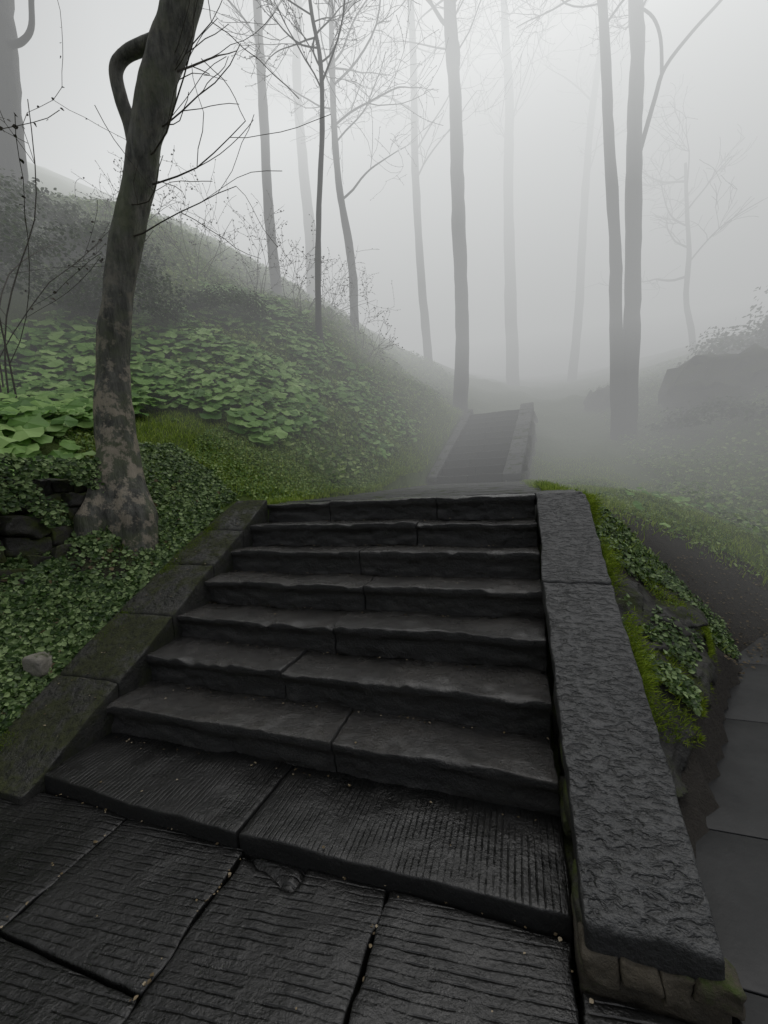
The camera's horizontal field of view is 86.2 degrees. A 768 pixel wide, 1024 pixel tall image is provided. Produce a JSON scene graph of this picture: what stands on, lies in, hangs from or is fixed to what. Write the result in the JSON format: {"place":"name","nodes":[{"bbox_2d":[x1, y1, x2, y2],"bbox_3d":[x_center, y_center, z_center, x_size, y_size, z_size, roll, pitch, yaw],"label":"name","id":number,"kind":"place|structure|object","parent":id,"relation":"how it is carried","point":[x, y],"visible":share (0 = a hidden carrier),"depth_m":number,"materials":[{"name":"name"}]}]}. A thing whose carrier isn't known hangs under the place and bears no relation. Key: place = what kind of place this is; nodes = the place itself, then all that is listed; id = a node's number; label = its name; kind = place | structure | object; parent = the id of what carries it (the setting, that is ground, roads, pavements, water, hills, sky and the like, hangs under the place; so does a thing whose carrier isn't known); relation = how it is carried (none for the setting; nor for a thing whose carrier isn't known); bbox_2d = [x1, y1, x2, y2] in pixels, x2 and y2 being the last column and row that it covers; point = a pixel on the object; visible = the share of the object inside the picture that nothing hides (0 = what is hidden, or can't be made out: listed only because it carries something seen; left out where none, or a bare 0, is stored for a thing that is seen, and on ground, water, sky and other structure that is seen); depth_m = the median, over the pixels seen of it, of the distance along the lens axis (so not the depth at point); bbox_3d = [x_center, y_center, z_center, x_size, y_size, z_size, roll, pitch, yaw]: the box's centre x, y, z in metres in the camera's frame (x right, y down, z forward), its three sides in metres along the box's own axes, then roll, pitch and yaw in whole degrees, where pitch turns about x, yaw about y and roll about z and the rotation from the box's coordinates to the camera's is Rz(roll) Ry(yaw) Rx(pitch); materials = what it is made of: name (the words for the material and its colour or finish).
{"place":"outdoors","nodes":[
{"label":"outdoors","id":0,"kind":"place"},
{"bbox_2d":[0,792,685,1023],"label":"pavement","id":1,"kind":"structure","parent":0,"point":[257,941],"depth_m":1.20,"materials":[{"name":"stone"}]},
{"bbox_2d":[0,162,767,1023],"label":"ground","id":2,"kind":"structure","parent":0,"point":[568,426],"depth_m":7.48,"materials":[{"name":"green plant"}]},
{"bbox_2d":[0,0,34,213],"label":"bare tree","id":3,"kind":"object","parent":2,"relation":"on","point":[11,42],"visible":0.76,"depth_m":8.83,"materials":[{"name":"grey plant"}]},
{"bbox_2d":[0,168,58,277],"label":"shrub","id":4,"kind":"object","parent":2,"relation":"on","point":[12,195],"visible":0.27,"depth_m":5.91,"materials":[{"name":"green plant"}]},
{"bbox_2d":[22,651,52,676],"bbox_3d":[-2.017,0.882,2.428,0.129,0.136,0.229,-3,4,-14],"label":"rock","id":5,"kind":"object","parent":2,"relation":"on","point":[38,664],"visible":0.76,"depth_m":2.34,"materials":[{"name":"grey stone"}]},
{"bbox_2d":[0,475,89,584],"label":"retaining wall","id":6,"kind":"structure","parent":2,"relation":"on","point":[28,537],"depth_m":2.75,"materials":[{"name":"grey stone"}]},
{"bbox_2d":[0,169,100,239],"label":"shrub","id":7,"kind":"object","parent":2,"relation":"on","point":[73,210],"visible":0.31,"depth_m":7.30,"materials":[{"name":"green plant"}]},
{"bbox_2d":[0,180,102,318],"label":"shrub","id":8,"kind":"object","parent":2,"relation":"on","point":[20,236],"visible":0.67,"depth_m":5.58,"materials":[{"name":"green plant"}]},
{"bbox_2d":[0,0,154,401],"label":"bare shrub","id":9,"kind":"object","parent":2,"relation":"on","point":[5,349],"visible":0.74,"depth_m":3.91,"materials":[{"name":"brown plant"}]},
{"bbox_2d":[31,203,175,275],"bbox_3d":[-5.261,-4.803,7.441,2.807,1.154,2.018,-1,4,18],"label":"shrub","id":10,"kind":"object","parent":2,"relation":"on","point":[85,234],"visible":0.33,"depth_m":7.06,"materials":[{"name":"green plant"}]},
{"bbox_2d":[55,234,199,326],"bbox_3d":[-4.194,-3.606,6.558,2.197,1.344,1.807,1,5,44],"label":"shrub","id":11,"kind":"object","parent":2,"relation":"on","point":[153,297],"visible":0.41,"depth_m":6.23,"materials":[{"name":"green plant"}]},
{"bbox_2d":[71,153,216,253],"bbox_3d":[-5.258,-6.516,8.817,2.525,2.316,2.576,-3,4,-2],"label":"bare shrub","id":12,"kind":"object","parent":2,"relation":"on","point":[110,207],"visible":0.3,"depth_m":8.48,"materials":[{"name":"grey plant"}]},
{"bbox_2d":[72,149,241,279],"bbox_3d":[-4.213,-5.789,7.874,2.946,2.165,1.796,-4,4,-23],"label":"bare shrub","id":13,"kind":"object","parent":2,"relation":"on","point":[167,222],"visible":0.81,"depth_m":8.12,"materials":[{"name":"grey plant"}]},
{"bbox_2d":[73,0,330,555],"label":"leaning tree","id":14,"kind":"object","parent":2,"relation":"on","point":[122,506],"visible":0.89,"depth_m":3.17,"materials":[{"name":"brown plant"}]},
{"bbox_2d":[171,280,277,320],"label":"shrub","id":15,"kind":"object","parent":2,"relation":"on","point":[215,299],"visible":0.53,"depth_m":7.30,"materials":[{"name":"green plant"}]},
{"bbox_2d":[223,0,284,295],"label":"bare tree","id":16,"kind":"object","parent":2,"relation":"on","point":[265,152],"visible":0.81,"depth_m":10.89,"materials":[{"name":"grey plant"}]},
{"bbox_2d":[210,182,303,294],"bbox_3d":[-2.803,-5.792,9.102,2.084,2.416,2.283,-1,4,18],"label":"bare shrub","id":17,"kind":"object","parent":2,"relation":"on","point":[251,281],"visible":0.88,"depth_m":9.07,"materials":[{"name":"grey plant"}]},
{"bbox_2d":[254,214,350,310],"bbox_3d":[-1.480,-5.238,9.107,2.034,1.888,2.252,-1,4,18],"label":"bare shrub","id":18,"kind":"object","parent":2,"relation":"on","point":[300,295],"visible":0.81,"depth_m":8.78,"materials":[{"name":"grey plant"}]},
{"bbox_2d":[203,0,420,343],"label":"bare tree","id":19,"kind":"object","parent":2,"relation":"on","point":[318,311],"visible":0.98,"depth_m":8.46,"materials":[{"name":"grey plant"}]},
{"bbox_2d":[220,0,423,297],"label":"bare tree","id":20,"kind":"object","parent":2,"relation":"on","point":[307,206],"visible":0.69,"depth_m":15.83,"materials":[{"name":"grey plant"}]},
{"bbox_2d":[227,0,448,330],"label":"bare tree","id":21,"kind":"object","parent":2,"relation":"on","point":[341,197],"visible":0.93,"depth_m":10.91,"materials":[{"name":"grey plant"}]},
{"bbox_2d":[311,247,400,326],"bbox_3d":[-0.753,-5.414,9.874,1.570,1.790,2.256,1,5,42],"label":"bare shrub","id":22,"kind":"object","parent":2,"relation":"on","point":[332,303],"visible":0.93,"depth_m":9.83,"materials":[{"name":"grey plant"}]},
{"bbox_2d":[0,446,722,754],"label":"moss","id":23,"kind":"object","parent":2,"relation":"on","point":[590,497],"visible":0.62,"depth_m":1.93,"materials":[{"name":"green plant"}]},
{"bbox_2d":[0,439,741,735],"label":"ivy","id":24,"kind":"object","parent":2,"relation":"on","point":[76,623],"visible":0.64,"depth_m":2.73,"materials":[{"name":"green plant"}]},
{"bbox_2d":[339,280,404,364],"bbox_3d":[-0.464,-4.277,9.528,1.824,1.799,1.132,0,4,34],"label":"bare shrub","id":25,"kind":"object","parent":2,"relation":"on","point":[355,329],"visible":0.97,"depth_m":9.44,"materials":[{"name":"grey plant"}]},
{"bbox_2d":[0,481,746,1023],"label":"stone staircase","id":26,"kind":"structure","parent":2,"relation":"on","point":[594,863],"depth_m":1.89,"materials":[{"name":"grey stone"}]},
{"bbox_2d":[0,281,762,531],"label":"butterbur plants","id":27,"kind":"object","parent":2,"relation":"on","point":[32,410],"visible":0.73,"depth_m":5.55,"materials":[{"name":"green plant"}]},
{"bbox_2d":[0,192,767,635],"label":"ground cover","id":28,"kind":"object","parent":2,"relation":"on","point":[342,458],"visible":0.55,"depth_m":7.37,"materials":[{"name":"green plant"}]},
{"bbox_2d":[0,451,767,1011],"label":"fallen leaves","id":29,"kind":"object","parent":2,"relation":"on","point":[408,717],"visible":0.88,"depth_m":2.67,"materials":[{"name":"brown plant"}]},
{"bbox_2d":[267,0,518,365],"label":"bare tree","id":30,"kind":"object","parent":2,"relation":"on","point":[422,296],"visible":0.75,"depth_m":15.86,"materials":[{"name":"grey plant"}]},
{"bbox_2d":[44,209,767,657],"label":"grass","id":31,"kind":"structure","parent":2,"relation":"on","point":[416,461],"depth_m":6.11,"materials":[{"name":"green plant"}]},
{"bbox_2d":[343,0,494,411],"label":"bare tree","id":32,"kind":"object","parent":2,"relation":"on","point":[448,22],"visible":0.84,"depth_m":12.35,"materials":[{"name":"grey plant"}]},
{"bbox_2d":[427,402,537,484],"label":"stone staircase","id":33,"kind":"structure","parent":2,"relation":"on","point":[498,446],"depth_m":8.89,"materials":[{"name":"grey stone"}]},
{"bbox_2d":[459,0,598,385],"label":"bare tree","id":34,"kind":"object","parent":2,"relation":"on","point":[512,344],"visible":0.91,"depth_m":20.00,"materials":[{"name":"grey plant"}]},
{"bbox_2d":[499,0,694,381],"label":"bare tree","id":35,"kind":"object","parent":2,"relation":"on","point":[577,326],"visible":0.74,"depth_m":20.63,"materials":[{"name":"grey plant"}]},
{"bbox_2d":[583,385,610,412],"bbox_3d":[7.525,-3.446,13.692,1.651,1.488,1.530,-4,4,-20],"label":"mossy boulder","id":36,"kind":"object","parent":2,"relation":"on","point":[599,398],"visible":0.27,"depth_m":13.25,"materials":[{"name":"grey stone"}]},
{"bbox_2d":[482,0,722,440],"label":"twin stem tree","id":37,"kind":"object","parent":2,"relation":"on","point":[625,336],"visible":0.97,"depth_m":10.88,"materials":[{"name":"grey plant"}]},
{"bbox_2d":[610,562,727,798],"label":"mossy stone bank","id":38,"kind":"structure","parent":2,"relation":"on","point":[677,753],"depth_m":2.14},
{"bbox_2d":[574,74,767,352],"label":"bare tree","id":39,"kind":"object","parent":2,"relation":"on","point":[689,320],"visible":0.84,"depth_m":16.85,"materials":[{"name":"grey plant"}]},
{"bbox_2d":[645,393,767,432],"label":"shrub","id":40,"kind":"object","parent":2,"relation":"on","point":[733,410],"visible":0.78,"depth_m":9.24,"materials":[{"name":"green plant"}]},
{"bbox_2d":[658,343,767,413],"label":"mossy boulder","id":41,"kind":"object","parent":2,"relation":"on","point":[695,379],"visible":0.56,"depth_m":9.93,"materials":[{"name":"grey stone"}]},
{"bbox_2d":[674,316,767,366],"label":"shrub","id":42,"kind":"object","parent":2,"relation":"on","point":[729,340],"visible":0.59,"depth_m":11.10,"materials":[{"name":"grey plant"}]},
{"bbox_2d":[718,286,767,349],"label":"shrub","id":43,"kind":"object","parent":2,"relation":"on","point":[764,325],"visible":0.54,"depth_m":10.67,"materials":[{"name":"grey plant"}]},
{"bbox_2d":[14,0,767,376],"label":"sky","id":44,"kind":"structure","parent":0,"point":[726,57],"materials":[{"name":"white"}]},
{"bbox_2d":[695,635,767,1023],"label":"path","id":45,"kind":"structure","parent":0,"point":[731,859],"depth_m":1.49,"materials":[{"name":"stone"}]}
]}

